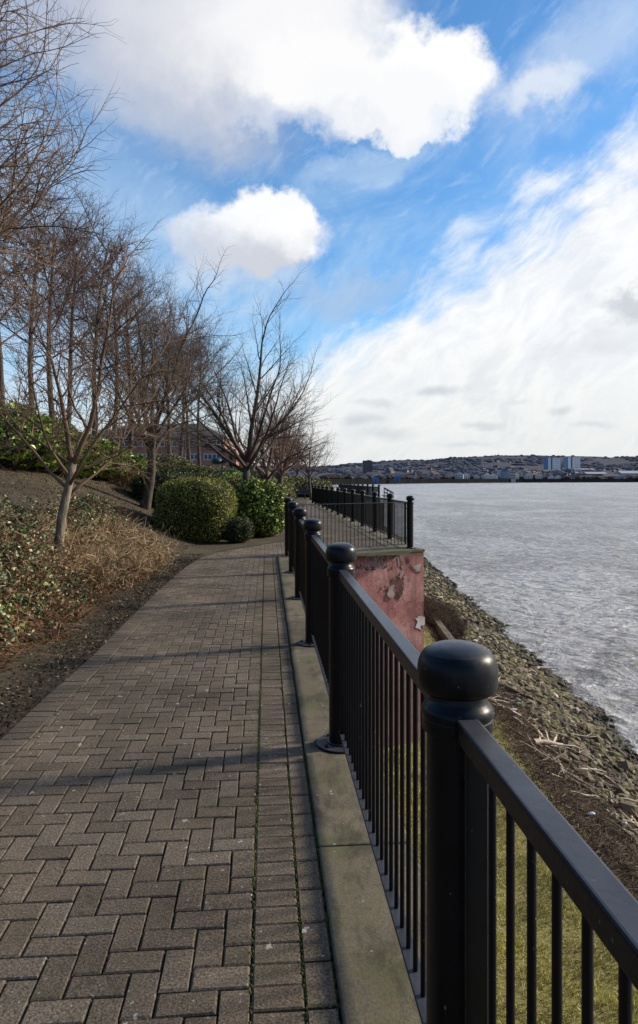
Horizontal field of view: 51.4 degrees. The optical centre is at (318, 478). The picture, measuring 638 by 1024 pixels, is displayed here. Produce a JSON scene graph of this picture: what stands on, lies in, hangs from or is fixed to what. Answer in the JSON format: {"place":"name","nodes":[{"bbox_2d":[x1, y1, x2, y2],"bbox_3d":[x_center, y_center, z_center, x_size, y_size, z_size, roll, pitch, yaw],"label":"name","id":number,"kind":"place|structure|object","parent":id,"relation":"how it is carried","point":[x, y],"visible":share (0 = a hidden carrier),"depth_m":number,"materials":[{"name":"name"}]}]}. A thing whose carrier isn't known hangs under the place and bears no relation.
{"place":"outdoors","nodes":[
{"label":"outdoors","id":0,"kind":"place"},
{"bbox_2d":[0,466,215,738],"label":"soil bank","id":1,"kind":"structure","parent":0,"point":[32,486],"depth_m":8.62,"materials":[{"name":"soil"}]},
{"bbox_2d":[0,401,74,468],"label":"laurel shrub","id":2,"kind":"object","parent":1,"relation":"on","point":[25,459],"visible":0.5,"depth_m":15.36,"materials":[{"name":"green plant"}]},
{"bbox_2d":[0,180,111,405],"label":"tall bare tree","id":3,"kind":"object","parent":1,"relation":"on","point":[8,337],"visible":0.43,"depth_m":18.39,"materials":[{"name":"brown plant"}]},
{"bbox_2d":[21,416,91,471],"bbox_3d":[-7.468,-0.895,17.300,2.994,1.542,2.383,0,0,-29],"label":"laurel shrub","id":4,"kind":"object","parent":1,"relation":"on","point":[42,468],"visible":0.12,"depth_m":17.25,"materials":[{"name":"green plant"}]},
{"bbox_2d":[0,0,126,372],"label":"bare tree","id":5,"kind":"object","parent":1,"relation":"on","point":[8,198],"visible":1,"depth_m":8.33,"materials":[{"name":"brown plant"}]},
{"bbox_2d":[0,546,141,648],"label":"bed soil","id":6,"kind":"structure","parent":1,"relation":"on","point":[37,635],"depth_m":6.80,"materials":[{"name":"soil"}]},
{"bbox_2d":[0,510,93,607],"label":"dry shrub","id":7,"kind":"object","parent":6,"relation":"on","point":[48,562],"visible":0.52,"depth_m":7.94,"materials":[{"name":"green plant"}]},
{"bbox_2d":[0,498,140,588],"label":"dry shrub","id":8,"kind":"object","parent":6,"relation":"on","point":[105,571],"visible":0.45,"depth_m":9.43,"materials":[{"name":"brown plant"}]},
{"bbox_2d":[0,487,150,651],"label":"ivy cover","id":9,"kind":"object","parent":6,"relation":"on","point":[21,518],"visible":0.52,"depth_m":8.11,"materials":[{"name":"green plant"}]},
{"bbox_2d":[0,491,176,672],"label":"bramble stems","id":10,"kind":"object","parent":6,"relation":"on","point":[61,624],"visible":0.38,"depth_m":7.55,"materials":[{"name":"plant"}]},
{"bbox_2d":[0,213,217,559],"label":"bare tree","id":11,"kind":"object","parent":6,"relation":"on","point":[72,461],"visible":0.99,"depth_m":9.00,"materials":[{"name":"brown plant"}]},
{"bbox_2d":[46,504,176,579],"bbox_3d":[-3.456,1.061,10.706,2.400,1.481,2.267,0,0,40],"label":"dry shrub","id":12,"kind":"object","parent":6,"relation":"on","point":[138,551],"visible":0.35,"depth_m":10.74,"materials":[{"name":"brown plant"}]},
{"bbox_2d":[84,502,187,568],"bbox_3d":[-3.567,1.006,12.064,2.337,1.264,2.260,0,0,0],"label":"dry shrub","id":13,"kind":"object","parent":6,"relation":"on","point":[160,556],"visible":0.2,"depth_m":12.07,"materials":[{"name":"brown plant"}]},
{"bbox_2d":[0,144,154,408],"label":"tall bare tree","id":14,"kind":"object","parent":1,"relation":"on","point":[57,280],"visible":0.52,"depth_m":19.99,"materials":[{"name":"brown plant"}]},
{"bbox_2d":[58,432,111,476],"bbox_3d":[-7.281,-0.706,18.809,2.921,1.366,2.432,0,0,-29],"label":"laurel shrub","id":15,"kind":"object","parent":1,"relation":"on","point":[92,470],"visible":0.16,"depth_m":18.68,"materials":[{"name":"green plant"}]},
{"bbox_2d":[0,179,179,427],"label":"tall bare tree","id":16,"kind":"object","parent":1,"relation":"on","point":[70,336],"visible":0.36,"depth_m":22.69,"materials":[{"name":"brown plant"}]},
{"bbox_2d":[0,170,183,416],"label":"tall bare tree","id":17,"kind":"object","parent":1,"relation":"on","point":[71,285],"visible":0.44,"depth_m":21.30,"materials":[{"name":"brown plant"}]},
{"bbox_2d":[9,243,191,440],"bbox_3d":[-8.742,-4.970,26.908,7.456,9.358,5.044,0,0,0],"label":"tall bare tree","id":18,"kind":"object","parent":1,"relation":"on","point":[114,429],"visible":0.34,"depth_m":26.49,"materials":[{"name":"brown plant"}]},
{"bbox_2d":[87,438,133,477],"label":"laurel shrub","id":19,"kind":"object","parent":1,"relation":"on","point":[105,474],"visible":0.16,"depth_m":20.15,"materials":[{"name":"green plant"}]},
{"bbox_2d":[99,466,141,487],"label":"dry shrub","id":20,"kind":"object","parent":1,"relation":"on","point":[123,480],"visible":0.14,"depth_m":21.06,"materials":[{"name":"plant"}]},
{"bbox_2d":[113,454,147,477],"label":"laurel shrub","id":21,"kind":"object","parent":1,"relation":"on","point":[136,457],"visible":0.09,"depth_m":21.72,"materials":[{"name":"green plant"}]},
{"bbox_2d":[25,170,240,435],"bbox_3d":[-7.586,-5.853,24.817,7.619,11.183,7.932,0,0,42],"label":"tall bare tree","id":22,"kind":"object","parent":1,"relation":"on","point":[108,280],"visible":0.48,"depth_m":24.01,"materials":[{"name":"brown plant"}]},
{"bbox_2d":[61,243,207,452],"bbox_3d":[-8.240,-5.111,29.041,7.285,9.828,8.065,0,0,-33],"label":"tall bare tree","id":23,"kind":"object","parent":1,"relation":"on","point":[130,439],"visible":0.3,"depth_m":28.19,"materials":[{"name":"brown plant"}]},
{"bbox_2d":[63,246,255,510],"bbox_3d":[-4.306,-2.684,18.841,5.368,7.555,5.593,0,0,0],"label":"bare tree","id":24,"kind":"object","parent":1,"relation":"on","point":[145,502],"visible":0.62,"depth_m":18.36,"materials":[{"name":"brown plant"}]},
{"bbox_2d":[129,469,198,506],"bbox_3d":[-4.760,0.461,20.604,2.210,1.568,2.193,0,0,0],"label":"dark hedge","id":25,"kind":"object","parent":1,"relation":"on","point":[138,484],"visible":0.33,"depth_m":19.89,"materials":[{"name":"green plant"}]},
{"bbox_2d":[142,453,199,467],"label":"hedge","id":26,"kind":"object","parent":1,"relation":"on","point":[184,461],"visible":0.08,"depth_m":26.54,"materials":[{"name":"green plant"}]},
{"bbox_2d":[119,279,232,454],"bbox_3d":[-8.342,-5.024,33.026,7.525,10.608,7.227,0,0,7],"label":"tall bare tree","id":27,"kind":"object","parent":1,"relation":"on","point":[169,450],"visible":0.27,"depth_m":33.05,"materials":[{"name":"brown plant"}]},
{"bbox_2d":[130,462,224,482],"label":"hedge","id":28,"kind":"object","parent":1,"relation":"on","point":[203,472],"visible":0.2,"depth_m":23.10,"materials":[{"name":"green plant"}]},
{"bbox_2d":[123,298,237,457],"bbox_3d":[-7.778,-4.722,36.649,8.004,10.045,5.415,0,0,33],"label":"tall bare tree","id":29,"kind":"object","parent":1,"relation":"on","point":[181,449],"visible":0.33,"depth_m":35.97,"materials":[{"name":"brown plant"}]},
{"bbox_2d":[123,319,251,463],"bbox_3d":[-7.387,-4.545,37.932,8.172,9.958,7.381,0,0,-16],"label":"tall bare tree","id":30,"kind":"object","parent":1,"relation":"on","point":[188,454],"visible":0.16,"depth_m":37.86,"materials":[{"name":"brown plant"}]},
{"bbox_2d":[154,323,256,466],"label":"tall bare tree","id":31,"kind":"object","parent":1,"relation":"on","point":[198,456],"visible":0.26,"depth_m":41.80,"materials":[{"name":"brown plant"}]},
{"bbox_2d":[211,444,226,475],"bbox_3d":[-6.024,-0.650,40.000,1.000,3.600,0.720,0,0,0],"label":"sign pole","id":32,"kind":"object","parent":1,"relation":"on","point":[221,461],"visible":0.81,"depth_m":39.84,"materials":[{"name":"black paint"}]},
{"bbox_2d":[223,476,242,492],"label":"hedge","id":33,"kind":"object","parent":1,"relation":"on","point":[235,481],"visible":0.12,"depth_m":24.90,"materials":[{"name":"green plant"}]},
{"bbox_2d":[217,471,256,478],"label":"hedge","id":34,"kind":"object","parent":1,"relation":"on","point":[237,474],"visible":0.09,"depth_m":32.94,"materials":[{"name":"green plant"}]},
{"bbox_2d":[201,465,287,474],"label":"hedge","id":35,"kind":"object","parent":1,"relation":"on","point":[214,467],"visible":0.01,"depth_m":59.90,"materials":[{"name":"green plant"}]},
{"bbox_2d":[206,468,305,492],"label":"hedge","id":36,"kind":"object","parent":1,"relation":"on","point":[252,473],"visible":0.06,"depth_m":45.26,"materials":[{"name":"green plant"}]},
{"bbox_2d":[101,424,244,468],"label":"office building","id":37,"kind":"structure","parent":0,"point":[207,457],"depth_m":130.00,"materials":[{"name":"brick"}]},
{"bbox_2d":[203,454,220,459],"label":"window","id":38,"kind":"structure","parent":37,"relation":"in","point":[205,456],"depth_m":129.92,"materials":[{"name":"white glass"}]},
{"bbox_2d":[0,515,412,1023],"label":"brick path","id":39,"kind":"structure","parent":0,"point":[277,983],"depth_m":3.14,"materials":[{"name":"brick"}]},
{"bbox_2d":[247,557,341,1023],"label":"moss","id":40,"kind":"object","parent":39,"relation":"on","point":[297,903],"visible":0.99,"depth_m":3.02,"materials":[{"name":"plant"}]},
{"bbox_2d":[187,497,308,559],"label":"soil","id":41,"kind":"structure","parent":0,"point":[221,545],"depth_m":16.80,"materials":[{"name":"soil"}]},
{"bbox_2d":[150,476,238,542],"bbox_3d":[-3.219,0.783,17.396,2.224,1.744,2.135,0,0,0],"label":"clipped bush","id":42,"kind":"object","parent":41,"relation":"on","point":[199,509],"visible":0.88,"depth_m":16.56,"materials":[{"name":"green plant"}]},
{"bbox_2d":[139,267,332,482],"bbox_3d":[-2.898,-2.767,24.431,8.142,9.234,7.421,0,0,-20],"label":"bare tree","id":43,"kind":"object","parent":41,"relation":"on","point":[247,460],"visible":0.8,"depth_m":23.71,"materials":[{"name":"brown plant"}]},
{"bbox_2d":[221,516,254,542],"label":"bush","id":44,"kind":"object","parent":41,"relation":"on","point":[239,529],"visible":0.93,"depth_m":16.76,"materials":[{"name":"green plant"}]},
{"bbox_2d":[235,476,285,536],"bbox_3d":[-1.700,0.785,18.864,1.713,1.759,1.885,0,0,0],"label":"glossy bush","id":45,"kind":"object","parent":41,"relation":"on","point":[261,504],"visible":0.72,"depth_m":18.25,"materials":[{"name":"green plant"}]},
{"bbox_2d":[210,380,331,480],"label":"bare tree","id":46,"kind":"object","parent":41,"relation":"on","point":[267,477],"visible":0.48,"depth_m":29.66,"materials":[{"name":"brown plant"}]},
{"bbox_2d":[226,397,328,476],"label":"bare tree","id":47,"kind":"object","parent":41,"relation":"on","point":[294,450],"visible":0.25,"depth_m":44.79,"materials":[{"name":"brown plant"}]},
{"bbox_2d":[229,385,332,483],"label":"bare tree","id":48,"kind":"object","parent":41,"relation":"on","point":[280,478],"visible":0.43,"depth_m":37.73,"materials":[{"name":"brown plant"}]},
{"bbox_2d":[270,478,295,500],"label":"hedge","id":49,"kind":"object","parent":41,"relation":"on","point":[289,487],"visible":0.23,"depth_m":39.01,"materials":[{"name":"green plant"}]},
{"bbox_2d":[289,417,324,474],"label":"bare tree","id":50,"kind":"object","parent":41,"relation":"on","point":[306,455],"visible":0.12,"depth_m":66.13,"materials":[{"name":"brown plant"}]},
{"bbox_2d":[283,475,334,496],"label":"hedge","id":51,"kind":"object","parent":41,"relation":"on","point":[314,481],"visible":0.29,"depth_m":58.86,"materials":[{"name":"green plant"}]},
{"bbox_2d":[0,0,637,465],"label":"sky","id":52,"kind":"structure","parent":0,"point":[454,183],"materials":[{"name":"blue"}]},
{"bbox_2d":[304,500,369,514],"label":"path","id":53,"kind":"structure","parent":0,"point":[311,509],"depth_m":34.61,"materials":[{"name":"brick"}]},
{"bbox_2d":[287,424,339,499],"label":"bare tree","id":54,"kind":"object","parent":53,"relation":"on","point":[307,471],"visible":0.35,"depth_m":51.39,"materials":[{"name":"brown plant"}]},
{"bbox_2d":[261,455,637,477],"bbox_3d":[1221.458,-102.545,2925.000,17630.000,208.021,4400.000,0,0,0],"label":"hills","id":55,"kind":"structure","parent":0,"point":[605,462],"depth_m":3318.10,"materials":[{"name":"plant"}]},
{"bbox_2d":[363,460,371,472],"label":"flat block","id":56,"kind":"structure","parent":55,"relation":"on","point":[367,465],"depth_m":1793.00,"materials":[{"name":"grey glass"}]},
{"bbox_2d":[256,454,637,478],"bbox_3d":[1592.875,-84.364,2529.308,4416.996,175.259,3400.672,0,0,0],"label":"distant woodland","id":57,"kind":"object","parent":55,"relation":"on","point":[458,463],"visible":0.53,"depth_m":2976.79,"materials":[{"name":"plant"}]},
{"bbox_2d":[466,462,486,472],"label":"gas holder","id":58,"kind":"object","parent":55,"relation":"on","point":[476,470],"visible":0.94,"depth_m":2099.37,"materials":[{"name":"grey metal"}]},
{"bbox_2d":[544,458,559,470],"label":"tower block","id":59,"kind":"structure","parent":55,"relation":"on","point":[551,464],"depth_m":2391.00,"materials":[{"name":"blue glass"}]},
{"bbox_2d":[563,457,579,470],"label":"tower block","id":60,"kind":"structure","parent":55,"relation":"on","point":[571,463],"depth_m":2441.00,"materials":[{"name":"blue glass"}]},
{"bbox_2d":[614,471,637,475],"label":"industrial shed","id":61,"kind":"structure","parent":55,"relation":"on","point":[627,473],"depth_m":1685.69,"materials":[{"name":"metal"}]},
{"bbox_2d":[333,482,637,753],"bbox_3d":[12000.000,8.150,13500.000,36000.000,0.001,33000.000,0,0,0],"label":"river","id":62,"kind":"structure","parent":0,"point":[547,572],"depth_m":63.09,"materials":[{"name":"liquid"}]},
{"bbox_2d":[321,479,637,484],"bbox_3d":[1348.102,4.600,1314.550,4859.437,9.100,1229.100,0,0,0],"label":"quay wall","id":63,"kind":"structure","parent":62,"relation":"in","point":[370,481],"depth_m":1306.48,"materials":[{"name":"concrete"}]},
{"bbox_2d":[318,474,637,478],"bbox_3d":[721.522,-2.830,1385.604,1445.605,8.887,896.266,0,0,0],"label":"quayside trees","id":64,"kind":"object","parent":63,"relation":"on","point":[328,476],"visible":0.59,"depth_m":1168.54,"materials":[{"name":"plant"}]},
{"bbox_2d":[499,470,508,478],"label":"flat block","id":65,"kind":"structure","parent":63,"relation":"on","point":[503,474],"depth_m":1433.00,"materials":[{"name":"blue glass"}]},
{"bbox_2d":[509,471,515,482],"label":"flat block","id":66,"kind":"structure","parent":63,"relation":"on","point":[512,475],"depth_m":1438.00,"materials":[{"name":"grey glass"}]},
{"bbox_2d":[375,533,637,1023],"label":"foreshore","id":67,"kind":"structure","parent":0,"point":[568,932],"depth_m":9.34,"materials":[{"name":"soil"}]},
{"bbox_2d":[309,503,424,748],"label":"retaining wall","id":68,"kind":"structure","parent":67,"relation":"on","point":[392,586],"depth_m":15.20,"materials":[{"name":"red paint"}]},
{"bbox_2d":[335,488,340,514],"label":"railing post","id":69,"kind":"object","parent":68,"relation":"on","point":[337,489],"visible":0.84,"depth_m":30.13,"materials":[{"name":"metal"}]},
{"bbox_2d":[332,490,335,511],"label":"railing","id":70,"kind":"object","parent":69,"relation":"attached to","point":[333,500],"visible":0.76,"depth_m":31.65,"materials":[{"name":"metal"}]},
{"bbox_2d":[342,488,347,517],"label":"railing post","id":71,"kind":"object","parent":68,"relation":"on","point":[344,490],"visible":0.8,"depth_m":27.71,"materials":[{"name":"metal"}]},
{"bbox_2d":[338,491,342,514],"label":"railing","id":72,"kind":"object","parent":71,"relation":"attached to","point":[340,502],"visible":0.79,"depth_m":29.24,"materials":[{"name":"metal"}]},
{"bbox_2d":[277,555,421,1023],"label":"concrete kerb","id":73,"kind":"structure","parent":68,"relation":"on","point":[373,985],"depth_m":2.74,"materials":[{"name":"concrete"}]},
{"bbox_2d":[281,497,292,556],"bbox_3d":[-0.654,1.016,14.100,0.310,1.244,0.310,0,0,25],"label":"railing post","id":74,"kind":"object","parent":73,"relation":"on","point":[287,500],"visible":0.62,"depth_m":14.04,"materials":[{"name":"metal"}]},
{"bbox_2d":[298,502,407,546],"bbox_3d":[0.753,1.048,14.900,3.112,0.993,0.050,0,0,-30],"label":"railing","id":75,"kind":"object","parent":74,"relation":"attached to","point":[405,508],"visible":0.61,"depth_m":15.12,"materials":[{"name":"metal"}]},
{"bbox_2d":[284,501,297,573],"bbox_3d":[-0.456,1.016,11.600,0.310,1.244,0.310,0,0,-25],"label":"railing post","id":76,"kind":"object","parent":73,"relation":"on","point":[292,505],"visible":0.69,"depth_m":11.54,"materials":[{"name":"metal"}]},
{"bbox_2d":[287,507,288,555],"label":"railing","id":77,"kind":"object","parent":76,"relation":"attached to","point":[287,531],"visible":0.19,"depth_m":13.75,"materials":[{"name":"metal"}]},
{"bbox_2d":[289,508,306,599],"bbox_3d":[-0.259,1.016,9.100,0.310,1.244,0.310,0,0,15],"label":"railing post","id":78,"kind":"object","parent":73,"relation":"on","point":[299,513],"visible":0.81,"depth_m":9.03,"materials":[{"name":"metal"}]},
{"bbox_2d":[291,511,294,576],"bbox_3d":[-0.358,1.041,10.350,0.056,0.980,2.383,0,0,-5],"label":"railing","id":79,"kind":"object","parent":78,"relation":"attached to","point":[293,545],"visible":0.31,"depth_m":11.15,"materials":[{"name":"metal"}]},
{"bbox_2d":[297,518,321,646],"bbox_3d":[-0.061,1.016,6.600,0.310,1.244,0.310,0,0,-35],"label":"railing post","id":80,"kind":"object","parent":73,"relation":"on","point":[312,526],"visible":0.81,"depth_m":6.54,"materials":[{"name":"metal"}]},
{"bbox_2d":[298,519,305,611],"bbox_3d":[-0.160,1.041,7.850,0.056,0.980,2.383,0,0,-5],"label":"railing","id":81,"kind":"object","parent":80,"relation":"attached to","point":[302,531],"visible":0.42,"depth_m":8.44,"materials":[{"name":"metal"}]},
{"bbox_2d":[316,542,356,753],"bbox_3d":[0.136,1.016,4.100,0.310,1.244,0.310,0,0,5],"label":"railing post","id":82,"kind":"object","parent":73,"relation":"on","point":[341,555],"visible":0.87,"depth_m":4.04,"materials":[{"name":"metal"}]},
{"bbox_2d":[311,535,329,695],"bbox_3d":[0.037,1.041,5.350,0.056,0.980,2.383,0,0,-5],"label":"railing","id":83,"kind":"object","parent":82,"relation":"attached to","point":[319,604],"visible":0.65,"depth_m":5.64,"materials":[{"name":"metal"}]},
{"bbox_2d":[417,639,497,1023],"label":"railing post","id":84,"kind":"object","parent":73,"relation":"on","point":[457,679],"visible":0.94,"depth_m":1.54,"materials":[{"name":"metal"}]},
{"bbox_2d":[338,570,427,1023],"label":"railing","id":85,"kind":"object","parent":84,"relation":"attached to","point":[363,616],"visible":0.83,"depth_m":2.53,"materials":[{"name":"metal"}]},
{"bbox_2d":[455,719,637,1023],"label":"railing","id":86,"kind":"object","parent":84,"relation":"attached to","point":[603,899],"visible":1,"depth_m":1.15,"materials":[{"name":"metal"}]},
{"bbox_2d":[349,489,356,521],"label":"railing post","id":87,"kind":"object","parent":68,"relation":"on","point":[352,491],"visible":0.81,"depth_m":25.30,"materials":[{"name":"metal"}]},
{"bbox_2d":[344,492,350,517],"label":"railing","id":88,"kind":"object","parent":87,"relation":"attached to","point":[347,497],"visible":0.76,"depth_m":26.76,"materials":[{"name":"metal"}]},
{"bbox_2d":[360,490,365,525],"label":"railing post","id":89,"kind":"object","parent":68,"relation":"on","point":[362,492],"visible":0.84,"depth_m":22.88,"materials":[{"name":"metal"}]},
{"bbox_2d":[353,493,360,521],"bbox_3d":[1.407,1.041,24.158,0.057,0.980,2.301,0,0,-5],"label":"railing","id":90,"kind":"object","parent":89,"relation":"attached to","point":[356,498],"visible":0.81,"depth_m":24.20,"materials":[{"name":"metal"}]},
{"bbox_2d":[370,492,379,531],"bbox_3d":[1.730,1.016,20.533,0.310,1.244,0.310,0,0,-25],"label":"railing post","id":91,"kind":"object","parent":68,"relation":"on","point":[374,494],"visible":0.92,"depth_m":20.48,"materials":[{"name":"metal"}]},
{"bbox_2d":[362,495,371,526],"bbox_3d":[1.623,1.041,21.742,0.056,0.980,2.301,0,0,-5],"label":"railing","id":92,"kind":"object","parent":91,"relation":"attached to","point":[364,498],"visible":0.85,"depth_m":21.89,"materials":[{"name":"metal"}]},
{"bbox_2d":[384,493,395,538],"bbox_3d":[1.945,1.016,18.117,0.310,1.244,0.310,0,0,33],"label":"railing post","id":93,"kind":"object","parent":68,"relation":"on","point":[390,496],"visible":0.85,"depth_m":18.05,"materials":[{"name":"metal"}]},
{"bbox_2d":[374,497,386,533],"bbox_3d":[1.837,1.041,19.325,0.056,0.980,2.301,0,0,-5],"label":"railing","id":94,"kind":"object","parent":93,"relation":"attached to","point":[382,501],"visible":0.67,"depth_m":19.37,"materials":[{"name":"metal"}]},
{"bbox_2d":[404,495,416,548],"bbox_3d":[2.160,1.016,15.700,0.310,1.244,0.310,0,0,0],"label":"railing post","id":95,"kind":"object","parent":68,"relation":"on","point":[410,499],"visible":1,"depth_m":15.63,"materials":[{"name":"metal"}]},
{"bbox_2d":[390,499,406,541],"bbox_3d":[2.053,1.041,16.908,0.057,0.980,2.301,0,0,-5],"label":"railing","id":96,"kind":"object","parent":95,"relation":"attached to","point":[392,518],"visible":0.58,"depth_m":17.25,"materials":[{"name":"metal"}]},
{"bbox_2d":[429,610,454,639],"bbox_3d":[5.075,6.460,28.000,0.250,0.780,12.006,0,0,1],"label":"concrete edging","id":97,"kind":"object","parent":67,"relation":"on","point":[443,631],"visible":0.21,"depth_m":26.71,"materials":[{"name":"concrete"}]},
{"bbox_2d":[424,594,471,638],"bbox_3d":[5.454,6.165,30.505,3.026,1.704,6.480,0,0,0],"label":"dead scrub","id":98,"kind":"object","parent":67,"relation":"on","point":[452,622],"visible":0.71,"depth_m":29.19,"materials":[{"name":"plant"}]},
{"bbox_2d":[375,623,637,1023],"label":"rough grass","id":99,"kind":"structure","parent":67,"relation":"on","point":[634,1005],"depth_m":8.71,"materials":[{"name":"plant"}]},
{"bbox_2d":[397,538,637,844],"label":"rip rap","id":100,"kind":"object","parent":67,"relation":"on","point":[551,691],"visible":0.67,"depth_m":23.07,"materials":[{"name":"stone"}]},
{"bbox_2d":[505,685,542,703],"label":"driftwood branch","id":101,"kind":"object","parent":100,"relation":"on","point":[507,687],"visible":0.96,"depth_m":21.22,"materials":[{"name":"wood"}]},
{"bbox_2d":[424,621,637,917],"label":"twig litter","id":102,"kind":"object","parent":67,"relation":"on","point":[569,799],"visible":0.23,"depth_m":13.80,"materials":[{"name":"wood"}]},
{"bbox_2d":[532,730,563,745],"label":"driftwood branch","id":103,"kind":"object","parent":67,"relation":"on","point":[548,741],"visible":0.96,"depth_m":16.65,"materials":[{"name":"wood"}]},
{"bbox_2d":[574,767,595,783],"bbox_3d":[6.206,6.944,15.497,0.350,0.305,0.527,0,0,-39],"label":"rock","id":104,"kind":"object","parent":67,"relation":"on","point":[586,773],"visible":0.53,"depth_m":15.42,"materials":[{"name":"stone"}]},
{"bbox_2d":[588,734,604,745],"bbox_3d":[7.974,7.530,19.134,0.361,0.297,0.595,0,0,-8],"label":"rock","id":105,"kind":"object","parent":67,"relation":"on","point":[598,739],"visible":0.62,"depth_m":19.01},
{"bbox_2d":[611,783,625,794],"bbox_3d":[6.892,7.180,15.360,0.325,0.258,0.590,9,-20,3],"label":"rock","id":106,"kind":"object","parent":67,"relation":"on","point":[617,787],"visible":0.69,"depth_m":15.18,"materials":[{"name":"stone"}]},
{"bbox_2d":[615,801,637,814],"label":"rock","id":107,"kind":"object","parent":67,"relation":"on","point":[631,807],"visible":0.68,"depth_m":13.99,"materials":[{"name":"stone"}]},
{"bbox_2d":[618,761,634,771],"bbox_3d":[8.011,7.519,17.329,0.552,0.306,0.345,3,6,-28],"label":"rock","id":108,"kind":"object","parent":67,"relation":"on","point":[628,766],"visible":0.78,"depth_m":17.24,"materials":[{"name":"stone"}]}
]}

